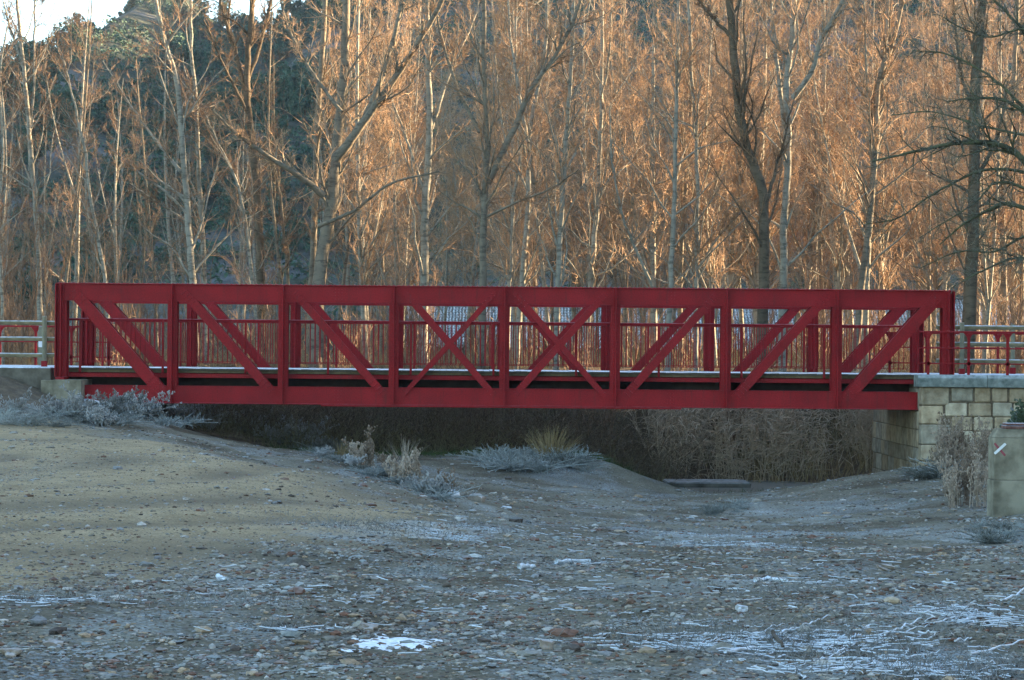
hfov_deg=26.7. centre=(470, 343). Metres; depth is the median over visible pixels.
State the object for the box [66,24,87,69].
evergreen tree
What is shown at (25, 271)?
evergreen tree
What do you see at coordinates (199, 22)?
evergreen tree
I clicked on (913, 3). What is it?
evergreen tree
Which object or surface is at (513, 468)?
frosted weed
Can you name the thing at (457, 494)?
rock
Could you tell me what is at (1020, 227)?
poplar
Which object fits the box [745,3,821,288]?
poplar
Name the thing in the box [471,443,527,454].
frosted weed
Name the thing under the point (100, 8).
sky
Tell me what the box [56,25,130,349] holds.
poplar
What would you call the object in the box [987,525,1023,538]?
frosted weed
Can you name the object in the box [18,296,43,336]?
bare shrub
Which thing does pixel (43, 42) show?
evergreen tree
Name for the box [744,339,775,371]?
bare shrub
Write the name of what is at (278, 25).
evergreen tree
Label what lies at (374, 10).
evergreen tree
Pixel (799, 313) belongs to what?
bare shrub
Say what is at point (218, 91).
evergreen tree
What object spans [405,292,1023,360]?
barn
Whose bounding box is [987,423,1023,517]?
concrete pillar
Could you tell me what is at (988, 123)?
poplar
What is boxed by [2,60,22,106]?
evergreen tree
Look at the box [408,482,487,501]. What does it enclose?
frosted weed
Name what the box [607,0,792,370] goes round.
bare tree
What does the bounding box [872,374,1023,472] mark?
stone wall
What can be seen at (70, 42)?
evergreen tree
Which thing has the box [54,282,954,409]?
truss bridge
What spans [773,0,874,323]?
poplar
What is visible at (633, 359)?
dry grass
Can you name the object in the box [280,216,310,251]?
evergreen tree
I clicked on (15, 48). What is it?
evergreen tree
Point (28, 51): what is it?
evergreen tree
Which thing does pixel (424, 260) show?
bare tree
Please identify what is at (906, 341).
bare shrub
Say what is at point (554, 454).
frosted weed
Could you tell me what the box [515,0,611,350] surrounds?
poplar
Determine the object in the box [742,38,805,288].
poplar
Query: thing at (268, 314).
bare shrub
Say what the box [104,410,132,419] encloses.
frosted weed
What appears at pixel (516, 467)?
frosted weed
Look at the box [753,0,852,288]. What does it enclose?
poplar
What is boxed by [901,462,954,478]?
frosted weed
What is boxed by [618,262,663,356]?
bare shrub
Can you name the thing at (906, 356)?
bare shrub
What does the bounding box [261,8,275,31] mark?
evergreen tree
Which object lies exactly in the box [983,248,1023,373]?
bare shrub
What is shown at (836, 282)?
poplar
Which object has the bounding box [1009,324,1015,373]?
wooden post
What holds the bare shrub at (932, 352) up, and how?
on the ground at (616, 477)
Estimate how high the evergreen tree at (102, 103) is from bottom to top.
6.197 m
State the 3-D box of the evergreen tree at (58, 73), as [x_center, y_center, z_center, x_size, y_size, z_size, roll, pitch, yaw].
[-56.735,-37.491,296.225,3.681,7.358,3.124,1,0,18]
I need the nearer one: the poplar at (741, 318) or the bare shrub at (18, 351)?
the bare shrub at (18, 351)
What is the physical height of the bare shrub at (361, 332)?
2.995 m
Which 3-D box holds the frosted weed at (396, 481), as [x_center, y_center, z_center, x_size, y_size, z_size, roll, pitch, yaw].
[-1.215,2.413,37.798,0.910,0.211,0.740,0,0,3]
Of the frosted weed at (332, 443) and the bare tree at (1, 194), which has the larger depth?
the bare tree at (1, 194)
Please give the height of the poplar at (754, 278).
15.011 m
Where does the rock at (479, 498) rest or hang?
on the ground at (616, 477)
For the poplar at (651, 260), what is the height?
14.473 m
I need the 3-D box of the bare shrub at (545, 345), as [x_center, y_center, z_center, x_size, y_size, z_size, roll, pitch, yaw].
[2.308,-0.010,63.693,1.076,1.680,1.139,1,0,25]
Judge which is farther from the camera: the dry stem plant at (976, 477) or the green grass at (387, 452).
the green grass at (387, 452)
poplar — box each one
[0,42,24,288]
[0,70,31,306]
[0,82,31,309]
[0,88,51,343]
[0,102,30,312]
[1,39,67,320]
[18,0,110,282]
[19,126,73,317]
[27,0,114,362]
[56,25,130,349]
[71,78,147,329]
[97,91,158,346]
[108,34,172,353]
[122,62,187,349]
[145,55,197,363]
[154,90,213,318]
[162,106,216,283]
[215,87,284,334]
[216,142,266,326]
[232,0,320,364]
[233,109,272,305]
[294,97,358,361]
[295,9,373,363]
[298,0,383,367]
[300,131,358,311]
[307,0,420,362]
[312,0,440,360]
[321,0,448,359]
[325,0,417,346]
[327,1,425,313]
[328,19,426,358]
[338,70,417,349]
[339,0,441,363]
[347,0,460,347]
[381,1,473,319]
[383,42,452,285]
[400,97,437,265]
[404,69,477,358]
[418,23,504,346]
[432,0,534,358]
[432,13,509,358]
[454,0,553,331]
[461,0,594,355]
[467,0,576,358]
[476,0,623,368]
[477,9,569,285]
[487,1,576,366]
[487,65,536,286]
[505,0,624,330]
[505,31,581,360]
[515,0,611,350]
[535,0,646,363]
[547,0,672,287]
[552,0,660,367]
[554,15,658,362]
[573,58,655,287]
[577,17,674,287]
[577,40,676,348]
[588,19,674,361]
[591,0,740,368]
[606,63,680,353]
[607,63,661,287]
[625,13,717,319]
[627,74,699,347]
[628,8,701,350]
[629,0,751,366]
[638,116,676,333]
[651,0,769,366]
[656,0,773,322]
[656,135,678,349]
[657,0,790,288]
[658,54,710,286]
[670,0,780,288]
[674,68,718,286]
[675,56,778,315]
[679,35,728,332]
[680,2,753,357]
[684,0,798,284]
[685,0,793,351]
[686,74,736,288]
[691,0,805,354]
[694,0,833,347]
[699,0,816,321]
[700,17,782,342]
[731,0,868,354]
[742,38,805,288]
[742,67,793,287]
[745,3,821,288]
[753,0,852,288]
[753,0,873,358]
[760,86,811,353]
[769,0,891,341]
[769,64,810,310]
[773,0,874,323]
[779,78,847,352]
[788,0,931,353]
[790,104,832,354]
[791,0,955,369]
[794,90,859,279]
[808,37,876,340]
[817,47,889,324]
[829,1,933,365]
[851,75,917,320]
[854,35,942,320]
[856,0,969,361]
[858,2,945,324]
[865,0,964,330]
[869,66,948,354]
[870,0,998,367]
[872,76,950,330]
[884,7,981,360]
[884,107,950,289]
[886,0,986,356]
[905,102,996,337]
[912,0,1017,358]
[916,42,1012,336]
[922,0,1019,356]
[926,3,1023,372]
[930,1,1011,288]
[933,2,1023,289]
[944,0,1023,372]
[955,151,1022,311]
[957,13,1023,308]
[983,0,1023,358]
[984,2,1023,291]
[985,0,1023,356]
[990,3,1023,355]
[990,42,1023,252]
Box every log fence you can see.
[0,316,69,366]
[936,322,1023,373]
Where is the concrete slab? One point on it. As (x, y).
(716, 483)
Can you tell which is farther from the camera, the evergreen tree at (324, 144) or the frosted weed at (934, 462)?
the evergreen tree at (324, 144)
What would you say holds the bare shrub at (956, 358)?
on the ground at (616, 477)
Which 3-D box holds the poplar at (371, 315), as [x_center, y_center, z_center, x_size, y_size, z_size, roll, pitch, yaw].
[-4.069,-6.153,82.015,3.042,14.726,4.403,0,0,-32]
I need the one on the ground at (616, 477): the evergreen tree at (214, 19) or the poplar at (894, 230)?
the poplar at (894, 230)
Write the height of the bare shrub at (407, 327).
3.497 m
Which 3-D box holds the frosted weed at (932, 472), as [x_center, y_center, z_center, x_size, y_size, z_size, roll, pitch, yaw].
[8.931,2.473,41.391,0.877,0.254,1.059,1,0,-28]
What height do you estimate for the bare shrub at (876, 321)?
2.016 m
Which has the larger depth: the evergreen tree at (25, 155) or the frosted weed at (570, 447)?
the evergreen tree at (25, 155)
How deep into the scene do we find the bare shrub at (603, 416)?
54.43 m
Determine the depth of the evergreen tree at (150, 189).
218.10 m
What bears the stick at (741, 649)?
on the ground at (616, 477)
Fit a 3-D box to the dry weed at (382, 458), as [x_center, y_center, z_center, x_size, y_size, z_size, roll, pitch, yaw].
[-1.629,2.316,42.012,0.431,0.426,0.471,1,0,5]
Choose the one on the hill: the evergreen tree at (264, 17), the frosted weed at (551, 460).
the evergreen tree at (264, 17)
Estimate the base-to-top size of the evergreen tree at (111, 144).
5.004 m
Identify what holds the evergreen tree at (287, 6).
on the hill
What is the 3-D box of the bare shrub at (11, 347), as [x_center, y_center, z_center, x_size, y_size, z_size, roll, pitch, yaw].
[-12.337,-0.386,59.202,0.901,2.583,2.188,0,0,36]
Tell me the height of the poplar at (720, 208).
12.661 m
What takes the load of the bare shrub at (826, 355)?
on the ground at (616, 477)
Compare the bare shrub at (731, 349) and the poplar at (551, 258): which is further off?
the poplar at (551, 258)
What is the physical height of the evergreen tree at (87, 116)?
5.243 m
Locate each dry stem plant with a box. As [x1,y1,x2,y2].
[928,438,940,467]
[930,413,963,466]
[934,455,963,506]
[935,415,967,474]
[936,411,963,461]
[937,451,951,478]
[941,469,951,496]
[942,462,960,506]
[945,426,963,461]
[952,444,973,494]
[955,414,985,457]
[957,450,981,505]
[959,432,987,469]
[965,453,988,506]
[967,447,985,493]
[968,431,985,453]
[970,429,988,474]
[973,416,996,459]
[977,425,988,445]
[979,453,987,484]
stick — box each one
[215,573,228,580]
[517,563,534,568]
[554,558,590,564]
[723,645,774,653]
[753,576,787,581]
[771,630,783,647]
[778,627,799,634]
[802,615,830,624]
[817,641,853,643]
[834,647,847,654]
[883,617,921,634]
[906,649,939,657]
[916,610,950,614]
[918,630,936,633]
[933,610,970,622]
[954,637,971,641]
[970,639,1023,654]
[980,621,1010,626]
[999,588,1023,600]
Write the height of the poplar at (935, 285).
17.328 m
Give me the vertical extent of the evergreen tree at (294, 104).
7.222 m
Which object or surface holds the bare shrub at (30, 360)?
on the ground at (616, 477)
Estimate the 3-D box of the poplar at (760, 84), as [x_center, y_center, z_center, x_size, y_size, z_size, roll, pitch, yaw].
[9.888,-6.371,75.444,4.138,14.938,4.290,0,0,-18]
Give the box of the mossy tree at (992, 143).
[844,0,1023,292]
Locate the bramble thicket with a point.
(494, 424)
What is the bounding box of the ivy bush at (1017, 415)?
[999,398,1023,427]
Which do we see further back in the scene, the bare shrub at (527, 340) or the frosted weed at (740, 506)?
the bare shrub at (527, 340)
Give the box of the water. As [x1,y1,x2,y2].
[678,480,813,492]
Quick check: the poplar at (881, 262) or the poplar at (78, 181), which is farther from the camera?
the poplar at (881, 262)
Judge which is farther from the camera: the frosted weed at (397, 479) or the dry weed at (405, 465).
the dry weed at (405, 465)
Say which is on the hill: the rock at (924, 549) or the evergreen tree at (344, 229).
the evergreen tree at (344, 229)
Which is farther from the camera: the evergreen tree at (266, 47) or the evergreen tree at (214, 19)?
the evergreen tree at (214, 19)
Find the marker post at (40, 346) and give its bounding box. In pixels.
[38,326,41,364]
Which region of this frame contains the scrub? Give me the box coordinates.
[1,0,1023,319]
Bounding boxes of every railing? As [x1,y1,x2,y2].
[0,325,109,365]
[886,332,1023,373]
[919,331,1023,374]
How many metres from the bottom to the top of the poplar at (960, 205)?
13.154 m
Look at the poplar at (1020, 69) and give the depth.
71.15 m
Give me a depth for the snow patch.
11.49 m
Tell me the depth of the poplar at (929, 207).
70.71 m
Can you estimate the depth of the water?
50.56 m
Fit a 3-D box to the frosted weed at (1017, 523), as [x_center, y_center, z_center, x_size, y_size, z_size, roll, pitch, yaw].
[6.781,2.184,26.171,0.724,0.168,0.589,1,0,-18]
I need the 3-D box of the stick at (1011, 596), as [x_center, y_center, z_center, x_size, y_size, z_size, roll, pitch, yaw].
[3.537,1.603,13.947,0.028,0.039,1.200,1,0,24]
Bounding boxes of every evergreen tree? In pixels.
[0,46,10,62]
[0,63,18,101]
[0,156,9,186]
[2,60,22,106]
[2,232,43,307]
[3,39,20,66]
[5,269,29,303]
[9,109,56,159]
[10,38,27,62]
[13,52,49,96]
[13,137,33,168]
[15,71,44,109]
[18,39,38,58]
[23,42,44,75]
[33,100,54,135]
[37,35,62,65]
[38,55,67,91]
[38,91,58,123]
[45,43,67,85]
[51,90,80,131]
[52,22,67,42]
[60,21,84,65]
[60,29,85,66]
[61,85,79,120]
[63,12,85,26]
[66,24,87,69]
[77,96,94,124]
[79,228,127,280]
[84,20,95,34]
[88,88,106,111]
[90,87,124,131]
[90,90,126,119]
[92,248,125,282]
[97,84,130,124]
[99,101,127,125]
[100,138,134,167]
[100,146,134,182]
[106,226,139,272]
[108,151,139,212]
[122,105,141,136]
[123,86,147,119]
[123,164,165,222]
[123,210,158,253]
[124,0,134,12]
[124,89,141,110]
[125,0,135,7]
[137,66,161,97]
[142,89,157,118]
[148,109,173,140]
[150,137,181,210]
[154,236,187,272]
[157,29,171,57]
[157,30,186,61]
[157,95,168,118]
[160,100,176,131]
[166,86,188,126]
[169,39,203,75]
[170,0,187,14]
[174,179,204,214]
[182,27,202,49]
[183,79,206,111]
[185,0,211,39]
[185,91,206,128]
[187,157,210,196]
[195,45,222,81]
[195,112,231,163]
[199,89,236,125]
[201,15,212,38]
[203,86,229,126]
[209,33,231,70]
[210,163,232,195]
[212,0,234,26]
[212,53,227,69]
[214,187,239,221]
[216,64,237,89]
[217,3,227,28]
[221,135,246,180]
[224,55,237,71]
[225,75,251,122]
[225,179,249,213]
[228,167,250,205]
[229,12,237,31]
[230,21,238,34]
[233,14,248,37]
[234,9,245,20]
[237,35,246,58]
[238,25,254,51]
[238,83,265,123]
[242,204,263,249]
[244,23,258,48]
[247,22,267,45]
[250,73,265,102]
[251,74,267,104]
[255,16,272,38]
[257,109,290,172]
[259,61,294,99]
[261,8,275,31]
[261,39,274,66]
[262,171,298,223]
[263,221,284,259]
[264,59,294,96]
[271,25,293,59]
[271,38,282,58]
[272,7,289,32]
[272,14,286,31]
[272,19,284,39]
[272,71,298,115]
[272,82,298,112]
[275,20,310,58]
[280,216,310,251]
[282,0,296,16]
[285,72,315,124]
[288,0,307,13]
[290,16,304,38]
[290,64,312,96]
[292,12,305,31]
[294,9,306,25]
[304,0,320,19]
[304,130,328,168]
[305,68,335,103]
[308,90,328,120]
[317,0,342,7]
[318,122,351,185]
[320,0,342,29]
[329,59,353,100]
[333,82,354,131]
[334,206,355,236]
[352,117,386,146]
[360,5,376,28]
[364,2,386,23]
[370,37,408,82]
[517,0,544,25]
[705,0,723,26]
[750,0,769,17]
[869,0,896,23]
[909,0,918,10]
[916,0,936,24]
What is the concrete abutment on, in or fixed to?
on the ground at (616, 477)
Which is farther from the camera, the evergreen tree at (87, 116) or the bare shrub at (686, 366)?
the evergreen tree at (87, 116)
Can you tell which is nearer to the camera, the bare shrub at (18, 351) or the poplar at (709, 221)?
the bare shrub at (18, 351)
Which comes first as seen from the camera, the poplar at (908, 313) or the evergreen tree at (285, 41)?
the poplar at (908, 313)
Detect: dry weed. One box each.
[341,425,376,465]
[347,440,367,463]
[376,452,396,467]
[382,450,419,478]
[392,447,422,483]
[435,467,457,488]
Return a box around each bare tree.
[0,0,58,364]
[0,0,91,362]
[21,9,137,365]
[84,0,273,364]
[110,0,258,366]
[171,76,289,349]
[181,0,282,357]
[207,0,452,367]
[222,62,318,352]
[273,0,434,361]
[362,0,494,368]
[411,0,611,368]
[435,0,548,357]
[466,0,580,369]
[496,0,625,408]
[518,0,668,369]
[597,0,763,370]
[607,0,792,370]
[687,0,803,433]
[714,0,869,371]
[825,0,959,371]
[897,0,1023,372]
[944,0,1023,373]
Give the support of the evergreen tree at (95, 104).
on the hill
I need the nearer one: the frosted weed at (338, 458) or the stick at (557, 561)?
the stick at (557, 561)
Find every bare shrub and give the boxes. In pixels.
[0,192,75,364]
[0,204,41,328]
[0,256,19,333]
[0,256,33,345]
[3,314,50,364]
[4,285,43,364]
[5,307,54,363]
[5,310,50,364]
[16,230,78,364]
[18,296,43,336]
[23,259,54,364]
[42,291,76,364]
[53,206,117,360]
[68,217,139,364]
[78,311,134,365]
[91,281,160,356]
[94,322,136,365]
[113,256,139,361]
[114,266,143,360]
[120,255,146,341]
[124,276,153,338]
[127,306,180,366]
[132,265,167,366]
[150,304,182,357]
[156,304,186,366]
[157,304,225,357]
[177,250,227,346]
[180,283,201,358]
[182,281,223,363]
[209,314,254,357]
[209,317,261,366]
[210,304,234,359]
[223,272,274,366]
[249,249,302,358]
[251,279,275,354]
[258,281,308,364]
[301,273,337,358]
[301,314,304,360]
[303,311,351,364]
[325,306,380,367]
[338,273,375,343]
[344,307,377,353]
[345,315,377,353]
[349,331,377,352]
[360,306,386,363]
[369,311,388,357]
[372,283,433,358]
[375,232,446,417]
[376,281,417,368]
[387,306,417,357]
[405,253,443,367]
[406,309,436,359]
[413,310,446,355]
[429,330,463,368]
[447,274,506,364]
[451,319,498,431]
[458,266,492,364]
[458,307,493,355]
[469,307,535,369]
[471,317,497,352]
[510,244,567,358]
[512,309,540,363]
[519,307,600,369]
[526,320,552,367]
[537,319,561,359]
[559,357,627,449]
[564,273,641,365]
[569,284,600,359]
[597,261,687,368]
[599,262,644,354]
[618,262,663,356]
[620,326,639,361]
[621,309,660,354]
[628,338,643,364]
[637,318,688,370]
[660,310,692,365]
[672,337,702,370]
[675,278,703,361]
[713,408,751,456]
[715,310,750,360]
[716,332,739,357]
[731,309,773,356]
[737,272,775,350]
[743,310,798,370]
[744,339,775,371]
[788,239,848,359]
[788,309,854,371]
[788,322,805,362]
[791,237,848,367]
[808,259,849,353]
[819,331,847,364]
[828,314,853,361]
[837,232,895,371]
[841,279,906,358]
[870,311,904,365]
[876,313,931,369]
[880,319,909,372]
[918,288,992,370]
[924,310,965,372]
[924,335,939,371]
[931,336,973,372]
[932,289,981,372]
[955,352,989,372]
[959,269,1023,372]
[959,337,989,372]
[976,256,1023,373]
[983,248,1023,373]
[990,349,1005,372]
[993,292,1023,373]
[1011,289,1023,365]
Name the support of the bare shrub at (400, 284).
on the ground at (616, 477)
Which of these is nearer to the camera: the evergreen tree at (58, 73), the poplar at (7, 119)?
the poplar at (7, 119)
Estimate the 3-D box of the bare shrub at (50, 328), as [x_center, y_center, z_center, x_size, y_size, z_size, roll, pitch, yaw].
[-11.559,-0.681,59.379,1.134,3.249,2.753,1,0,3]
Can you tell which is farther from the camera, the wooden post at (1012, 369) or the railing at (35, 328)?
the railing at (35, 328)
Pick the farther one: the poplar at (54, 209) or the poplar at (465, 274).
the poplar at (465, 274)
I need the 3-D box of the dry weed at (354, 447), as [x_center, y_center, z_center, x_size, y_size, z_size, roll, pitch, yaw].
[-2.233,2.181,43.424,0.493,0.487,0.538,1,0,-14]
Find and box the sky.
[0,0,321,58]
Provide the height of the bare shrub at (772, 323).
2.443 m
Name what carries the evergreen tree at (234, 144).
on the hill
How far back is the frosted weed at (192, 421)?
45.90 m
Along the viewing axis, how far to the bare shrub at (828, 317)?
70.53 m
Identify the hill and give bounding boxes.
[0,0,1023,353]
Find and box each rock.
[0,648,21,656]
[42,639,63,646]
[359,623,377,631]
[443,490,459,496]
[458,540,467,543]
[468,493,485,501]
[539,639,552,649]
[735,604,747,611]
[876,564,894,570]
[918,546,932,551]
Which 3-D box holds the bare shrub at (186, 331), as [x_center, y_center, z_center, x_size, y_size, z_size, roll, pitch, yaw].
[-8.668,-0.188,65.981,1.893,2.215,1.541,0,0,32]
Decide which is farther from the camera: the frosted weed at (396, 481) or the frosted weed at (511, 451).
the frosted weed at (511, 451)
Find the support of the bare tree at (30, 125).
on the ground at (616, 477)
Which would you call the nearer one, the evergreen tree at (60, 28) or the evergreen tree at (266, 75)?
the evergreen tree at (266, 75)
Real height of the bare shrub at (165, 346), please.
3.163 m
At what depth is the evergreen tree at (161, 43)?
338.13 m
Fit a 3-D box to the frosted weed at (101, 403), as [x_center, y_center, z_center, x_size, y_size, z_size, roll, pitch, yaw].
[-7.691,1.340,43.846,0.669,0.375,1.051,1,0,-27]
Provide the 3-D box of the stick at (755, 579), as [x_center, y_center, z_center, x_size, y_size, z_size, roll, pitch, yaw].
[2.281,1.763,16.068,0.173,0.087,0.527,1,0,-24]
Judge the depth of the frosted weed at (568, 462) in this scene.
45.47 m
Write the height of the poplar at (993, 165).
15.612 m
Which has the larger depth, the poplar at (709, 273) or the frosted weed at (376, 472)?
the poplar at (709, 273)
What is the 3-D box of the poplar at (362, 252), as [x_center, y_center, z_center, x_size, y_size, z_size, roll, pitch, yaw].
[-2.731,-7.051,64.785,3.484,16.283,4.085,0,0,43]
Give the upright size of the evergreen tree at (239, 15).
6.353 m
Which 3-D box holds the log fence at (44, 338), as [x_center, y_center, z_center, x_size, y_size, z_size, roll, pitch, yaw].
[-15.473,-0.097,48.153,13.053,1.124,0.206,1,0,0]
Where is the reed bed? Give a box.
[619,345,931,481]
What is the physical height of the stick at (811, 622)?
0.030 m
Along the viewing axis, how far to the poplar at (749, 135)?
73.31 m
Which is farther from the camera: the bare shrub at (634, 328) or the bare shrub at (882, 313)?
the bare shrub at (634, 328)
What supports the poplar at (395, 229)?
on the ground at (616, 477)
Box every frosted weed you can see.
[0,386,31,415]
[0,404,23,416]
[0,405,32,420]
[0,410,61,426]
[0,412,32,423]
[20,401,89,417]
[23,403,46,415]
[34,415,90,427]
[39,393,79,412]
[39,408,97,419]
[55,414,82,421]
[58,381,113,416]
[71,416,91,422]
[78,401,107,413]
[84,405,117,426]
[86,388,156,408]
[89,385,139,413]
[99,410,157,425]
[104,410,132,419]
[109,389,181,419]
[117,393,150,417]
[120,411,146,417]
[142,414,192,426]
[152,403,173,418]
[156,411,217,428]
[161,412,224,427]
[166,404,193,420]
[169,405,204,416]
[192,404,229,418]
[192,411,222,429]
[252,424,292,440]
[276,416,331,443]
[282,415,341,444]
[284,419,324,443]
[287,442,312,447]
[293,440,326,449]
[298,445,337,453]
[312,436,329,445]
[312,436,358,453]
[314,445,334,456]
[318,453,349,460]
[320,454,350,461]
[341,453,366,465]
[342,465,387,476]
[346,464,373,469]
[349,465,384,476]
[369,476,404,481]
[373,454,391,474]
[377,476,419,485]
[383,481,424,488]
[398,474,419,485]
[400,470,465,492]
[402,482,458,493]
[407,486,465,496]
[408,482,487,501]
[444,443,530,461]
[461,458,499,468]
[465,450,540,468]
[470,444,539,456]
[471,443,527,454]
[483,453,546,472]
[490,456,547,471]
[494,445,549,455]
[497,452,563,465]
[500,459,527,471]
[501,458,562,471]
[503,450,585,473]
[514,443,562,456]
[521,448,585,460]
[531,448,608,468]
[532,443,602,459]
[536,443,584,452]
[542,452,595,467]
[558,454,599,462]
[561,458,608,472]
[682,505,725,515]
[693,504,730,512]
[698,501,734,509]
[716,503,756,509]
[724,497,758,504]
[730,507,750,511]
[891,467,932,478]
[895,466,959,480]
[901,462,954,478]
[901,465,935,477]
[904,456,963,477]
[906,468,954,476]
[917,457,962,469]
[949,527,1021,544]
[961,517,1001,528]
[966,524,1023,535]
[966,532,1023,543]
[972,526,1009,535]
[973,531,1017,537]
[980,515,1022,531]
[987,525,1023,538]
[992,527,1023,535]
[1010,518,1023,525]
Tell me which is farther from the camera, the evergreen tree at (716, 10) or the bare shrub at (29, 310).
the evergreen tree at (716, 10)
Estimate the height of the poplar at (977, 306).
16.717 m
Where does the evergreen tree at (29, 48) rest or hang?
on the hill
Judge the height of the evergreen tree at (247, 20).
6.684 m
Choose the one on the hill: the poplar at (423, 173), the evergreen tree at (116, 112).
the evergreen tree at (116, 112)
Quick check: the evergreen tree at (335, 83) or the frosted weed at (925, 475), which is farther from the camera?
the evergreen tree at (335, 83)
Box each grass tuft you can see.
[334,440,350,454]
[388,437,430,459]
[519,423,583,456]
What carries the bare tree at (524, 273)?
on the ground at (616, 477)
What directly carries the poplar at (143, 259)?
on the ground at (616, 477)
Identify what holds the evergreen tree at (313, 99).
on the hill
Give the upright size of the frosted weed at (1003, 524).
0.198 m
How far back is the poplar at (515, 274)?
71.13 m
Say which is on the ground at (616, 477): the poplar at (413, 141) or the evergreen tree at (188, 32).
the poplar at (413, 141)
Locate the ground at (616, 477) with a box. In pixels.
[0,353,1023,679]
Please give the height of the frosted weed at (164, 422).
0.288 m
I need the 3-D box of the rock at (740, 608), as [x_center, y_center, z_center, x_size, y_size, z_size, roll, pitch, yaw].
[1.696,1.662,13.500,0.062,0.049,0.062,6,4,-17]
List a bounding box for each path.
[0,365,78,388]
[907,373,1023,374]
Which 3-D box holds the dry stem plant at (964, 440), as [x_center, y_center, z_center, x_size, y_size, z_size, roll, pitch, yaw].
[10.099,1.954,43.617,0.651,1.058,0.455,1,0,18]
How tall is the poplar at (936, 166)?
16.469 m
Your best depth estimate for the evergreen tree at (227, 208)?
211.35 m
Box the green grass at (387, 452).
[264,438,798,492]
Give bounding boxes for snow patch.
[341,634,441,651]
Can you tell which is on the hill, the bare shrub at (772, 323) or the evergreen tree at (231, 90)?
the evergreen tree at (231, 90)
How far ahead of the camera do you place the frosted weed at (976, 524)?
28.75 m
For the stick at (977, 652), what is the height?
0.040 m
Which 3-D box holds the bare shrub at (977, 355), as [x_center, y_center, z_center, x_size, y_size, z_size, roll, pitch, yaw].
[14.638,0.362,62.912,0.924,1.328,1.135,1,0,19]
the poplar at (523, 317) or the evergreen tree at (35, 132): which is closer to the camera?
the poplar at (523, 317)
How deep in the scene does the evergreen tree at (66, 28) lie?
309.34 m
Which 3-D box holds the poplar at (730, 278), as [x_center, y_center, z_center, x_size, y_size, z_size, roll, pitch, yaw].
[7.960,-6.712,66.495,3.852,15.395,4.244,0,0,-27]
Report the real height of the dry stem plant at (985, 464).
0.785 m
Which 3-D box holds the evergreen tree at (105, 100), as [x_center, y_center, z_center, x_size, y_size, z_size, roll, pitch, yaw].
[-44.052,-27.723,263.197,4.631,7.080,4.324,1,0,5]
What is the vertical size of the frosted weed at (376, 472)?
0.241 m
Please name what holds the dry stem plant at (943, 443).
on the ground at (616, 477)
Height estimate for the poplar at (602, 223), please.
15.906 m
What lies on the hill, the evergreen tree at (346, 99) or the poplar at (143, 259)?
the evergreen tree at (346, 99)
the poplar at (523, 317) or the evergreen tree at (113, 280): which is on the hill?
the evergreen tree at (113, 280)
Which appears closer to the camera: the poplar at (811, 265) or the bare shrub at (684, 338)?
the bare shrub at (684, 338)
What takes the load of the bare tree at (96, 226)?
on the ground at (616, 477)
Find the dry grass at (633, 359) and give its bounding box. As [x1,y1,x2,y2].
[5,341,1023,482]
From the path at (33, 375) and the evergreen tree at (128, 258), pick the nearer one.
the path at (33, 375)
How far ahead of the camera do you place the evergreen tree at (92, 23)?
391.09 m
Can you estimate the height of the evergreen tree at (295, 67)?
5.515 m
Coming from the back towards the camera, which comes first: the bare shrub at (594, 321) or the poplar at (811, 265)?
the bare shrub at (594, 321)
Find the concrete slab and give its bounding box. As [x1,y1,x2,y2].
[662,479,750,487]
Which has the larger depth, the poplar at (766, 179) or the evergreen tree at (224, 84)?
the evergreen tree at (224, 84)
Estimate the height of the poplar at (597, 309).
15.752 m
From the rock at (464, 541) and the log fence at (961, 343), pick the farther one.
the log fence at (961, 343)
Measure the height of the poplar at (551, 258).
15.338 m
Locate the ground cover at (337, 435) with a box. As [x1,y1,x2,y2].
[168,353,872,481]
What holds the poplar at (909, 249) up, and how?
on the ground at (616, 477)
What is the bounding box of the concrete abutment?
[41,377,106,403]
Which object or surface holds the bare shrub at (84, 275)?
on the ground at (616, 477)
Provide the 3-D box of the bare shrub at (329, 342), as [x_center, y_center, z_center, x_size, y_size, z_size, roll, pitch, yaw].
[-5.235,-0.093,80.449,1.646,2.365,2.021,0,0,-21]
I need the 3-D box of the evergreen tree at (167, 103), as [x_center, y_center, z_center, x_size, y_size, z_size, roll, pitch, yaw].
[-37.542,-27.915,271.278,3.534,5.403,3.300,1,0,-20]
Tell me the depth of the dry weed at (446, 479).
35.23 m
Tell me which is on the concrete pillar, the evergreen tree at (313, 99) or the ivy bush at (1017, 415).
the ivy bush at (1017, 415)
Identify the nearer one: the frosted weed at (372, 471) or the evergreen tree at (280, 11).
the frosted weed at (372, 471)
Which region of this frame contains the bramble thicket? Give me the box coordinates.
[146,324,908,481]
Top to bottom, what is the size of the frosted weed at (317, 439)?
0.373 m
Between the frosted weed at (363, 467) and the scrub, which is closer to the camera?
the frosted weed at (363, 467)
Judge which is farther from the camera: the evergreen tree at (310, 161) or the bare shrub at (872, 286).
the evergreen tree at (310, 161)
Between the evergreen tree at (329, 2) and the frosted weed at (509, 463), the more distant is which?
the evergreen tree at (329, 2)
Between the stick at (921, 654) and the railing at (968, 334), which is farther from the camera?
the railing at (968, 334)
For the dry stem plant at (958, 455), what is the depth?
37.46 m
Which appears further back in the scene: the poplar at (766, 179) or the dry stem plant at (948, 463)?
the poplar at (766, 179)
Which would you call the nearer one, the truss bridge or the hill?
the truss bridge
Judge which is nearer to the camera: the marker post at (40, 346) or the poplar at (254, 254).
the marker post at (40, 346)
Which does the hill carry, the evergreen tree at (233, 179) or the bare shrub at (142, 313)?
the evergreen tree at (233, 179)

